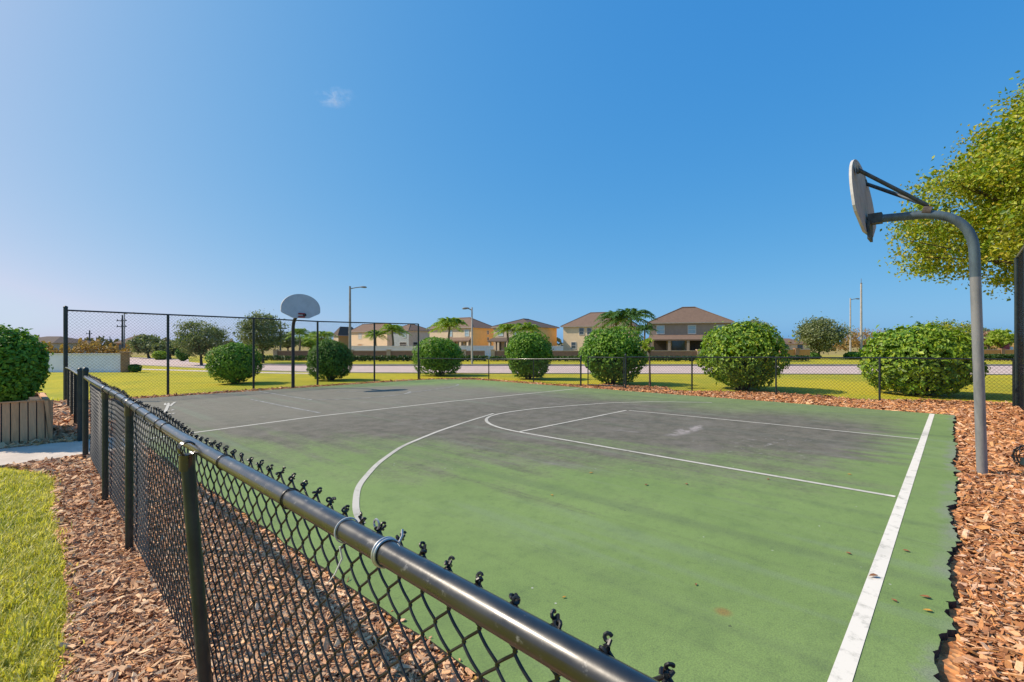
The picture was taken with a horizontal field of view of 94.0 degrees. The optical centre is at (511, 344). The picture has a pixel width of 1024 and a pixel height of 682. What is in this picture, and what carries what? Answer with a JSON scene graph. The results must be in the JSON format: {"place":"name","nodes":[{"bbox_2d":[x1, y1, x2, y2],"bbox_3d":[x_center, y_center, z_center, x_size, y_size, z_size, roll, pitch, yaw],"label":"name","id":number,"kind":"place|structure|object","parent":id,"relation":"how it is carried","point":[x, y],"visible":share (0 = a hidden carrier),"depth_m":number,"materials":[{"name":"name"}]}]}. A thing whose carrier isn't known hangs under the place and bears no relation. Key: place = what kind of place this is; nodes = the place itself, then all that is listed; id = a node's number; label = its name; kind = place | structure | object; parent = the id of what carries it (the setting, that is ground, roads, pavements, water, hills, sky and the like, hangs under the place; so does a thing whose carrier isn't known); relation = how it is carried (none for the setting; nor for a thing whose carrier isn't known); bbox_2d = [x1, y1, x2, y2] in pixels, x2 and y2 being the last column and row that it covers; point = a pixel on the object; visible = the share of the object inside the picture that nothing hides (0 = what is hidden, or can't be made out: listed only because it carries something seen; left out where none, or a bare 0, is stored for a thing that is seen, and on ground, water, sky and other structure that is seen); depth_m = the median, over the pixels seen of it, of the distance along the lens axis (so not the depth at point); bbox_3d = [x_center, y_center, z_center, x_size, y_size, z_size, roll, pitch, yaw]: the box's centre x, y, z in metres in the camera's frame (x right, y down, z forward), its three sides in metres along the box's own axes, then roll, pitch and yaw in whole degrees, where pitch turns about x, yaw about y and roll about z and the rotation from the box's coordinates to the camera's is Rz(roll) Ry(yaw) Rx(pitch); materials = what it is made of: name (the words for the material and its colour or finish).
{"place":"outdoors","nodes":[
{"label":"outdoors","id":0,"kind":"place"},
{"bbox_2d":[0,436,143,465],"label":"path","id":1,"kind":"structure","parent":0,"point":[22,454],"depth_m":7.66,"materials":[{"name":"concrete"}]},
{"bbox_2d":[48,352,130,371],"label":"white wall","id":2,"kind":"structure","parent":0,"point":[56,360],"depth_m":29.75,"materials":[{"name":"paint"}]},
{"bbox_2d":[142,369,309,373],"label":"path","id":3,"kind":"structure","parent":0,"point":[206,371],"depth_m":30.57,"materials":[{"name":"concrete"}]},
{"bbox_2d":[0,447,473,681],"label":"mulch ground","id":4,"kind":"structure","parent":0,"point":[156,619],"depth_m":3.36,"materials":[{"name":"brown wood"}]},
{"bbox_2d":[82,367,675,681],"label":"chain link fence","id":5,"kind":"object","parent":4,"relation":"on","point":[555,649],"visible":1,"depth_m":1.81,"materials":[{"name":"black metal"}]},
{"bbox_2d":[333,327,353,347],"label":"house","id":6,"kind":"structure","parent":0,"point":[341,336],"depth_m":173.84,"materials":[{"name":"beige paint"}]},
{"bbox_2d":[348,324,391,345],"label":"house","id":7,"kind":"structure","parent":0,"point":[354,332],"depth_m":138.31,"materials":[{"name":"beige paint"}]},
{"bbox_2d":[272,349,484,359],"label":"garden wall","id":8,"kind":"structure","parent":0,"point":[387,352],"depth_m":51.90,"materials":[{"name":"red brick"}]},
{"bbox_2d":[393,324,429,345],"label":"house","id":9,"kind":"structure","parent":0,"point":[423,332],"depth_m":126.19,"materials":[{"name":"beige paint"}]},
{"bbox_2d":[427,317,493,351],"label":"house","id":10,"kind":"structure","parent":0,"point":[482,334],"depth_m":106.74,"materials":[{"name":"beige paint"}]},
{"bbox_2d":[464,330,468,335],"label":"window","id":11,"kind":"structure","parent":10,"relation":"in","point":[466,332],"depth_m":104.93,"materials":[{"name":"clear glass"}]},
{"bbox_2d":[0,345,1023,681],"bbox_3d":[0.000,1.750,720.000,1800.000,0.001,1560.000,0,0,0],"label":"ground","id":12,"kind":"structure","parent":0,"point":[54,385],"depth_m":21.82,"materials":[{"name":"green plant"}]},
{"bbox_2d":[0,465,88,681],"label":"grass","id":13,"kind":"structure","parent":12,"relation":"on","point":[25,495],"depth_m":3.52,"materials":[{"name":"green plant"}]},
{"bbox_2d":[36,336,98,352],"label":"bungalow","id":14,"kind":"object","parent":12,"relation":"on","point":[56,341],"visible":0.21,"depth_m":74.45,"materials":[{"name":"beige paint"}]},
{"bbox_2d":[39,338,132,356],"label":"dry woods","id":15,"kind":"object","parent":12,"relation":"on","point":[50,349],"visible":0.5,"depth_m":62.63,"materials":[{"name":"brown plant"}]},
{"bbox_2d":[116,315,126,347],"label":"utility pole","id":16,"kind":"object","parent":12,"relation":"on","point":[122,337],"visible":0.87,"depth_m":73.90,"materials":[{"name":"grey wood"}]},
{"bbox_2d":[115,335,151,350],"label":"bungalow","id":17,"kind":"object","parent":12,"relation":"on","point":[119,345],"visible":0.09,"depth_m":105.00,"materials":[{"name":"beige paint"}]},
{"bbox_2d":[128,364,141,371],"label":"shrub","id":18,"kind":"object","parent":12,"relation":"on","point":[130,368],"visible":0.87,"depth_m":29.69,"materials":[{"name":"green plant"}]},
{"bbox_2d":[122,333,164,357],"bbox_3d":[-45.754,0.236,59.604,4.216,3.368,4.060,0,0,0],"label":"oak tree","id":19,"kind":"object","parent":12,"relation":"on","point":[148,341],"visible":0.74,"depth_m":58.88,"materials":[{"name":"green plant"}]},
{"bbox_2d":[151,351,166,359],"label":"shrub","id":20,"kind":"object","parent":12,"relation":"on","point":[162,356],"visible":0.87,"depth_m":53.24,"materials":[{"name":"green plant"}]},
{"bbox_2d":[147,338,180,358],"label":"oak tree","id":21,"kind":"object","parent":12,"relation":"on","point":[158,347],"visible":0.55,"depth_m":55.71,"materials":[{"name":"green plant"}]},
{"bbox_2d":[175,348,189,360],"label":"shrub","id":22,"kind":"object","parent":12,"relation":"on","point":[184,357],"visible":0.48,"depth_m":49.29,"materials":[{"name":"green plant"}]},
{"bbox_2d":[170,318,232,364],"bbox_3d":[-26.130,-0.276,40.410,4.787,4.276,5.138,0,0,0],"label":"oak tree","id":23,"kind":"object","parent":12,"relation":"on","point":[201,345],"visible":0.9,"depth_m":39.46,"materials":[{"name":"green plant"}]},
{"bbox_2d":[204,341,264,383],"bbox_3d":[-12.363,0.844,21.309,2.082,1.938,2.448,0,0,0],"label":"round bush","id":24,"kind":"object","parent":12,"relation":"on","point":[232,356],"visible":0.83,"depth_m":20.67,"materials":[{"name":"green plant"}]},
{"bbox_2d":[231,309,290,362],"bbox_3d":[-23.345,-0.719,44.564,5.315,5.157,4.951,0,0,36],"label":"oak tree","id":25,"kind":"object","parent":12,"relation":"on","point":[270,340],"visible":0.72,"depth_m":43.74,"materials":[{"name":"green plant"}]},
{"bbox_2d":[260,355,306,360],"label":"hedge","id":26,"kind":"object","parent":12,"relation":"on","point":[281,357],"visible":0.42,"depth_m":50.22,"materials":[{"name":"green plant"}]},
{"bbox_2d":[275,332,303,350],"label":"background tree","id":27,"kind":"object","parent":12,"relation":"on","point":[286,341],"visible":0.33,"depth_m":87.20,"materials":[{"name":"green plant"}]},
{"bbox_2d":[285,328,311,350],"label":"palm tree","id":28,"kind":"object","parent":12,"relation":"on","point":[304,330],"visible":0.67,"depth_m":83.77,"materials":[{"name":"green plant"}]},
{"bbox_2d":[300,335,325,348],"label":"background tree","id":29,"kind":"object","parent":12,"relation":"on","point":[310,344],"visible":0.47,"depth_m":90.33,"materials":[{"name":"green plant"}]},
{"bbox_2d":[303,331,336,343],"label":"palm tree","id":30,"kind":"object","parent":12,"relation":"on","point":[325,334],"visible":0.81,"depth_m":61.61,"materials":[{"name":"green plant"}]},
{"bbox_2d":[306,339,353,379],"bbox_3d":[-8.890,0.773,23.232,2.224,2.075,2.238,0,0,0],"label":"round bush","id":31,"kind":"object","parent":12,"relation":"on","point":[312,351],"visible":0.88,"depth_m":22.65,"materials":[{"name":"green plant"}]},
{"bbox_2d":[349,286,366,348],"bbox_3d":[-14.865,-1.828,46.000,1.764,7.556,0.287,0,0,0],"label":"street lamp","id":32,"kind":"object","parent":12,"relation":"on","point":[350,288],"visible":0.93,"depth_m":45.91,"materials":[{"name":"metal"}]},
{"bbox_2d":[361,330,390,345],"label":"palm tree","id":33,"kind":"object","parent":12,"relation":"on","point":[371,335],"visible":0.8,"depth_m":65.64,"materials":[{"name":"green plant"}]},
{"bbox_2d":[351,346,416,350],"bbox_3d":[-15.496,0.975,57.977,8.258,1.550,0.095,0,0,0],"label":"vinyl fence","id":34,"kind":"object","parent":12,"relation":"on","point":[384,348],"visible":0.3,"depth_m":57.98,"materials":[{"name":"white plastic"}]},
{"bbox_2d":[376,324,411,345],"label":"palm tree","id":35,"kind":"object","parent":12,"relation":"on","point":[388,327],"visible":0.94,"depth_m":65.86,"materials":[{"name":"green plant"}]},
{"bbox_2d":[352,355,488,360],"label":"hedge","id":36,"kind":"object","parent":12,"relation":"on","point":[409,358],"visible":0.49,"depth_m":48.67,"materials":[{"name":"green plant"}]},
{"bbox_2d":[412,336,464,375],"bbox_3d":[-4.093,0.671,26.773,2.919,2.285,2.879,0,0,0],"label":"round bush","id":37,"kind":"object","parent":12,"relation":"on","point":[436,347],"visible":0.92,"depth_m":26.00,"materials":[{"name":"green plant"}]},
{"bbox_2d":[425,317,467,339],"bbox_3d":[-7.845,-0.706,58.113,5.392,5.139,5.414,0,0,0],"label":"palm tree","id":38,"kind":"object","parent":12,"relation":"on","point":[450,323],"visible":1,"depth_m":57.54,"materials":[{"name":"green plant"}]},
{"bbox_2d":[462,307,472,363],"bbox_3d":[-3.952,-0.672,42.500,0.973,5.244,0.200,0,0,0],"label":"street lamp","id":39,"kind":"object","parent":12,"relation":"on","point":[471,309],"visible":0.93,"depth_m":42.44,"materials":[{"name":"metal"}]},
{"bbox_2d":[459,346,493,357],"bbox_3d":[-4.858,0.965,57.977,5.246,1.570,0.095,0,0,0],"label":"vinyl fence","id":40,"kind":"object","parent":12,"relation":"on","point":[479,348],"visible":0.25,"depth_m":57.98,"materials":[{"name":"white plastic"}]},
{"bbox_2d":[491,324,519,343],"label":"palm tree","id":41,"kind":"object","parent":12,"relation":"on","point":[503,328],"visible":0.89,"depth_m":57.67,"materials":[{"name":"green plant"}]},
{"bbox_2d":[37,335,1010,346],"bbox_3d":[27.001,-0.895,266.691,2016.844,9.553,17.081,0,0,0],"label":"woods","id":42,"kind":"object","parent":12,"relation":"on","point":[231,340],"visible":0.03,"depth_m":263.74,"materials":[{"name":"green plant"}]},
{"bbox_2d":[89,379,961,681],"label":"court surface","id":43,"kind":"object","parent":12,"relation":"on","point":[625,547],"visible":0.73,"depth_m":4.94,"materials":[{"name":"paint"}]},
{"bbox_2d":[164,402,174,413],"bbox_3d":[-9.138,1.691,12.745,0.287,0.001,2.904,0,0,-35],"label":"court scribble","id":44,"kind":"object","parent":43,"relation":"on","point":[167,406],"visible":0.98,"depth_m":12.96,"materials":[{"name":"paint"}]},
{"bbox_2d":[250,384,458,412],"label":"faded court lines","id":45,"kind":"object","parent":43,"relation":"on","point":[330,399],"visible":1,"depth_m":14.91,"materials":[{"name":"paint"}]},
{"bbox_2d":[151,388,933,681],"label":"court lines","id":46,"kind":"object","parent":43,"relation":"on","point":[846,660],"visible":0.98,"depth_m":4.15,"materials":[{"name":"paint"}]},
{"bbox_2d":[509,322,543,335],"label":"palm tree","id":47,"kind":"object","parent":12,"relation":"on","point":[529,327],"visible":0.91,"depth_m":56.58,"materials":[{"name":"green plant"}]},
{"bbox_2d":[504,331,553,378],"bbox_3d":[0.853,0.566,24.010,2.559,2.490,2.397,0,0,0],"label":"round bush","id":48,"kind":"object","parent":12,"relation":"on","point":[526,347],"visible":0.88,"depth_m":23.33,"materials":[{"name":"green plant"}]},
{"bbox_2d":[550,346,562,350],"bbox_3d":[5.343,0.975,57.977,1.749,1.550,0.095,0,0,0],"label":"vinyl fence","id":49,"kind":"object","parent":12,"relation":"on","point":[557,348],"visible":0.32,"depth_m":57.98,"materials":[{"name":"white plastic"}]},
{"bbox_2d":[139,364,1011,374],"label":"kerb","id":50,"kind":"structure","parent":12,"relation":"on","point":[550,373],"depth_m":28.10,"materials":[{"name":"concrete"}]},
{"bbox_2d":[489,355,706,360],"bbox_3d":[8.785,1.449,48.913,22.219,0.741,1.064,0,0,0],"label":"hedge","id":51,"kind":"object","parent":12,"relation":"on","point":[562,356],"visible":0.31,"depth_m":48.70,"materials":[{"name":"green plant"}]},
{"bbox_2d":[578,325,647,383],"bbox_3d":[4.417,0.496,20.973,3.063,2.635,2.978,0,0,0],"label":"round bush","id":52,"kind":"object","parent":12,"relation":"on","point":[617,342],"visible":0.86,"depth_m":20.21,"materials":[{"name":"green plant"}]},
{"bbox_2d":[592,310,638,329],"bbox_3d":[13.007,-1.231,60.055,6.396,6.169,6.234,0,0,0],"label":"palm tree","id":53,"kind":"object","parent":12,"relation":"on","point":[605,316],"visible":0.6,"depth_m":59.88,"materials":[{"name":"green plant"}]},
{"bbox_2d":[604,308,657,336],"bbox_3d":[14.260,-1.239,57.832,6.771,6.188,6.775,0,0,0],"label":"palm tree","id":54,"kind":"object","parent":12,"relation":"on","point":[633,314],"visible":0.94,"depth_m":57.17,"materials":[{"name":"green plant"}]},
{"bbox_2d":[261,364,1011,365],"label":"kerb","id":55,"kind":"structure","parent":12,"relation":"on","point":[584,365],"depth_m":38.45,"materials":[{"name":"concrete"}]},
{"bbox_2d":[635,324,657,340],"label":"palm tree","id":56,"kind":"object","parent":12,"relation":"on","point":[646,329],"visible":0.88,"depth_m":73.48,"materials":[{"name":"green plant"}]},
{"bbox_2d":[696,316,793,389],"bbox_3d":[8.852,0.369,18.440,3.237,2.888,3.542,0,0,0],"label":"round bush","id":57,"kind":"object","parent":12,"relation":"on","point":[749,339],"visible":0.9,"depth_m":17.52,"materials":[{"name":"green plant"}]},
{"bbox_2d":[743,317,776,336],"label":"bare tree","id":58,"kind":"object","parent":12,"relation":"on","point":[757,321],"visible":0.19,"depth_m":48.28,"materials":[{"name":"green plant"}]},
{"bbox_2d":[777,338,809,348],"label":"bungalow","id":59,"kind":"object","parent":12,"relation":"on","point":[792,345],"visible":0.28,"depth_m":120.00,"materials":[{"name":"beige paint"}]},
{"bbox_2d":[780,355,810,360],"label":"hedge","id":60,"kind":"object","parent":12,"relation":"on","point":[801,359],"visible":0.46,"depth_m":50.14,"materials":[{"name":"green plant"}]},
{"bbox_2d":[810,352,821,358],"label":"shrub","id":61,"kind":"object","parent":12,"relation":"on","point":[814,354],"visible":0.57,"depth_m":55.86,"materials":[{"name":"green plant"}]},
{"bbox_2d":[788,311,854,358],"bbox_3d":[36.426,-1.006,56.502,6.517,5.728,6.436,0,0,0],"label":"oak tree","id":62,"kind":"object","parent":12,"relation":"on","point":[811,332],"visible":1,"depth_m":55.33,"materials":[{"name":"green plant"}]},
{"bbox_2d":[843,351,861,359],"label":"shrub","id":63,"kind":"object","parent":12,"relation":"on","point":[851,354],"visible":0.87,"depth_m":54.50,"materials":[{"name":"green plant"}]},
{"bbox_2d":[849,298,858,351],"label":"street lamp","id":64,"kind":"object","parent":12,"relation":"on","point":[850,325],"visible":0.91,"depth_m":69.92,"materials":[{"name":"metal"}]},
{"bbox_2d":[860,282,862,349],"bbox_3d":[40.214,-2.803,55.000,0.285,9.506,0.300,0,0,0],"label":"utility pole","id":65,"kind":"object","parent":12,"relation":"on","point":[861,337],"visible":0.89,"depth_m":54.91,"materials":[{"name":"concrete"}]},
{"bbox_2d":[841,328,883,346],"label":"background tree","id":66,"kind":"object","parent":12,"relation":"on","point":[854,341],"visible":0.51,"depth_m":109.71,"materials":[{"name":"brown plant"}]},
{"bbox_2d":[789,338,1013,350],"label":"dry woods","id":67,"kind":"object","parent":12,"relation":"on","point":[844,347],"visible":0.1,"depth_m":121.04,"materials":[{"name":"brown plant"}]},
{"bbox_2d":[856,316,994,395],"bbox_3d":[13.977,0.426,16.511,3.684,2.778,3.426,0,0,0],"label":"round bush","id":68,"kind":"object","parent":12,"relation":"on","point":[937,341],"visible":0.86,"depth_m":15.66,"materials":[{"name":"green plant"}]},
{"bbox_2d":[915,319,970,334],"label":"background tree","id":69,"kind":"object","parent":12,"relation":"on","point":[950,326],"visible":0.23,"depth_m":79.25,"materials":[{"name":"green plant"}]},
{"bbox_2d":[878,70,1023,300],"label":"turning tree","id":70,"kind":"object","parent":12,"relation":"on","point":[991,175],"visible":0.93,"depth_m":17.18,"materials":[{"name":"green plant"}]},
{"bbox_2d":[959,323,989,338],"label":"background tree","id":71,"kind":"object","parent":12,"relation":"on","point":[986,329],"visible":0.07,"depth_m":84.07,"materials":[{"name":"green plant"}]},
{"bbox_2d":[983,330,994,349],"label":"house","id":72,"kind":"structure","parent":12,"relation":"on","point":[985,333],"depth_m":74.87,"materials":[{"name":"beige paint"}]},
{"bbox_2d":[984,327,1013,348],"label":"background tree","id":73,"kind":"object","parent":12,"relation":"on","point":[999,338],"visible":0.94,"depth_m":61.65,"materials":[{"name":"green plant"}]},
{"bbox_2d":[984,354,1013,360],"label":"hedge","id":74,"kind":"object","parent":12,"relation":"on","point":[1004,356],"visible":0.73,"depth_m":50.10,"materials":[{"name":"green plant"}]},
{"bbox_2d":[1003,344,1012,349],"bbox_3d":[65.664,0.900,63.303,1.450,1.901,0.110,0,0,0],"label":"roadside sign","id":75,"kind":"object","parent":12,"relation":"on","point":[1007,347],"visible":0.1,"depth_m":63.28,"materials":[{"name":"red paint"}]},
{"bbox_2d":[0,0,1023,344],"label":"sky","id":76,"kind":"structure","parent":0,"point":[557,163],"materials":[{"name":"blue"}]},
{"bbox_2d":[487,318,559,350],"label":"house","id":77,"kind":"structure","parent":0,"point":[500,341],"depth_m":101.57,"materials":[{"name":"orange paint"}]},
{"bbox_2d":[89,377,1023,681],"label":"mulch ground","id":78,"kind":"structure","parent":0,"point":[945,664],"depth_m":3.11,"materials":[{"name":"brown wood"}]},
{"bbox_2d":[63,306,418,399],"bbox_3d":[-9.091,0.344,19.160,0.115,3.013,13.028,0,0,43],"label":"tall chain link fence","id":79,"kind":"object","parent":78,"relation":"on","point":[66,310],"visible":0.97,"depth_m":17.50,"materials":[{"name":"black metal"}]},
{"bbox_2d":[280,294,319,387],"bbox_3d":[-7.992,0.038,18.007,1.225,3.824,1.379,0,0,0],"label":"basketball hoop","id":80,"kind":"object","parent":78,"relation":"on","point":[295,306],"visible":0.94,"depth_m":18.00,"materials":[{"name":"grey metal"}]},
{"bbox_2d":[419,355,581,385],"bbox_3d":[-0.590,1.154,22.276,8.599,1.392,1.252,0,0,29],"label":"chain link fence","id":81,"kind":"object","parent":78,"relation":"on","point":[580,373],"visible":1,"depth_m":22.05,"materials":[{"name":"black metal"}]},
{"bbox_2d":[586,357,623,386],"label":"chain link gate","id":82,"kind":"structure","parent":78,"relation":"on","point":[588,372],"depth_m":19.16,"materials":[{"name":"black metal"}]},
{"bbox_2d":[639,338,654,386],"bbox_3d":[5.397,0.793,19.169,0.590,2.114,0.592,0,0,0],"label":"young tree","id":83,"kind":"object","parent":78,"relation":"on","point":[649,349],"visible":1,"depth_m":19.13,"materials":[{"name":"green plant"}]},
{"bbox_2d":[625,354,1014,405],"bbox_3d":[9.118,1.109,15.927,10.893,1.483,0.525,0,0,32],"label":"chain link fence","id":84,"kind":"object","parent":78,"relation":"on","point":[879,394],"visible":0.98,"depth_m":15.00,"materials":[{"name":"black metal"}]},
{"bbox_2d":[849,159,987,473],"bbox_3d":[5.399,-0.362,6.527,1.407,4.635,1.344,0,0,-33],"label":"basketball hoop","id":85,"kind":"object","parent":78,"relation":"on","point":[868,219],"visible":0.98,"depth_m":6.31,"materials":[{"name":"paint"}]},
{"bbox_2d":[1011,445,1023,466],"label":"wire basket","id":86,"kind":"object","parent":78,"relation":"on","point":[1021,461],"visible":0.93,"depth_m":6.74,"materials":[{"name":"black metal"}]},
{"bbox_2d":[1014,245,1023,410],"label":"tall chain link fence","id":87,"kind":"object","parent":78,"relation":"on","point":[1019,321],"visible":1,"depth_m":12.99,"materials":[{"name":"black metal"}]},
{"bbox_2d":[130,357,1023,373],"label":"road","id":88,"kind":"structure","parent":0,"point":[465,369],"depth_m":34.32,"materials":[{"name":"grey asphalt"}]},
{"bbox_2d":[490,349,706,359],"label":"garden wall","id":89,"kind":"structure","parent":0,"point":[652,353],"depth_m":51.90,"materials":[{"name":"red brick"}]},
{"bbox_2d":[560,312,639,350],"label":"house","id":90,"kind":"structure","parent":0,"point":[576,331],"depth_m":101.95,"materials":[{"name":"beige paint"}]},
{"bbox_2d":[571,342,575,348],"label":"window","id":91,"kind":"structure","parent":90,"relation":"in","point":[573,344],"depth_m":101.97,"materials":[{"name":"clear glass"}]},
{"bbox_2d":[579,328,583,334],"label":"window","id":92,"kind":"structure","parent":90,"relation":"in","point":[581,330],"depth_m":101.25,"materials":[{"name":"clear glass"}]},
{"bbox_2d":[647,307,734,350],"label":"house","id":93,"kind":"structure","parent":0,"point":[683,329],"depth_m":84.22,"materials":[{"name":"brown paint"}]},
{"bbox_2d":[654,341,665,350],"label":"patio door","id":94,"kind":"structure","parent":93,"relation":"in","point":[658,345],"depth_m":85.33,"materials":[{"name":"black glass"}]},
{"bbox_2d":[656,325,664,333],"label":"window","id":95,"kind":"structure","parent":93,"relation":"in","point":[661,328],"depth_m":85.37,"materials":[{"name":"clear glass"}]},
{"bbox_2d":[672,341,684,350],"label":"patio door","id":96,"kind":"structure","parent":93,"relation":"in","point":[676,345],"depth_m":84.44,"materials":[{"name":"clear glass"}]},
{"bbox_2d":[688,325,695,333],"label":"window","id":97,"kind":"structure","parent":93,"relation":"in","point":[691,328],"depth_m":83.80,"materials":[{"name":"clear glass"}]},
{"bbox_2d":[690,340,702,350],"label":"patio door","id":98,"kind":"structure","parent":93,"relation":"in","point":[694,344],"depth_m":83.62,"materials":[{"name":"black glass"}]},
{"bbox_2d":[779,348,809,359],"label":"garden wall","id":99,"kind":"structure","parent":0,"point":[797,351],"depth_m":53.90,"materials":[{"name":"orange paint"}]},
{"bbox_2d":[984,349,1013,353],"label":"garden wall","id":100,"kind":"structure","parent":0,"point":[1001,351],"depth_m":59.90,"materials":[{"name":"orange paint"}]},
{"label":"mulch ground","id":101,"kind":"structure","parent":0,"visible":0},
{"bbox_2d":[0,392,52,443],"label":"timber planter","id":102,"kind":"object","parent":101,"relation":"on","point":[26,420],"visible":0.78,"depth_m":8.29,"materials":[{"name":"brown wood"}]},
{"bbox_2d":[0,323,53,403],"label":"planter bush","id":103,"kind":"object","parent":102,"relation":"in","point":[24,366],"visible":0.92,"depth_m":8.26,"materials":[{"name":"green plant"}]},
{"bbox_2d":[0,399,124,448],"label":"bark mulch","id":104,"kind":"object","parent":101,"relation":"on","point":[64,427],"visible":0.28,"depth_m":9.22,"materials":[{"name":"brown wood"}]},
{"bbox_2d":[64,367,81,440],"bbox_3d":[-10.540,1.133,11.412,0.083,1.435,8.273,0,0,-44],"label":"chain link fence","id":105,"kind":"object","parent":101,"relation":"on","point":[72,387],"visible":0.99,"depth_m":9.78,"materials":[{"name":"black metal"}]}
]}

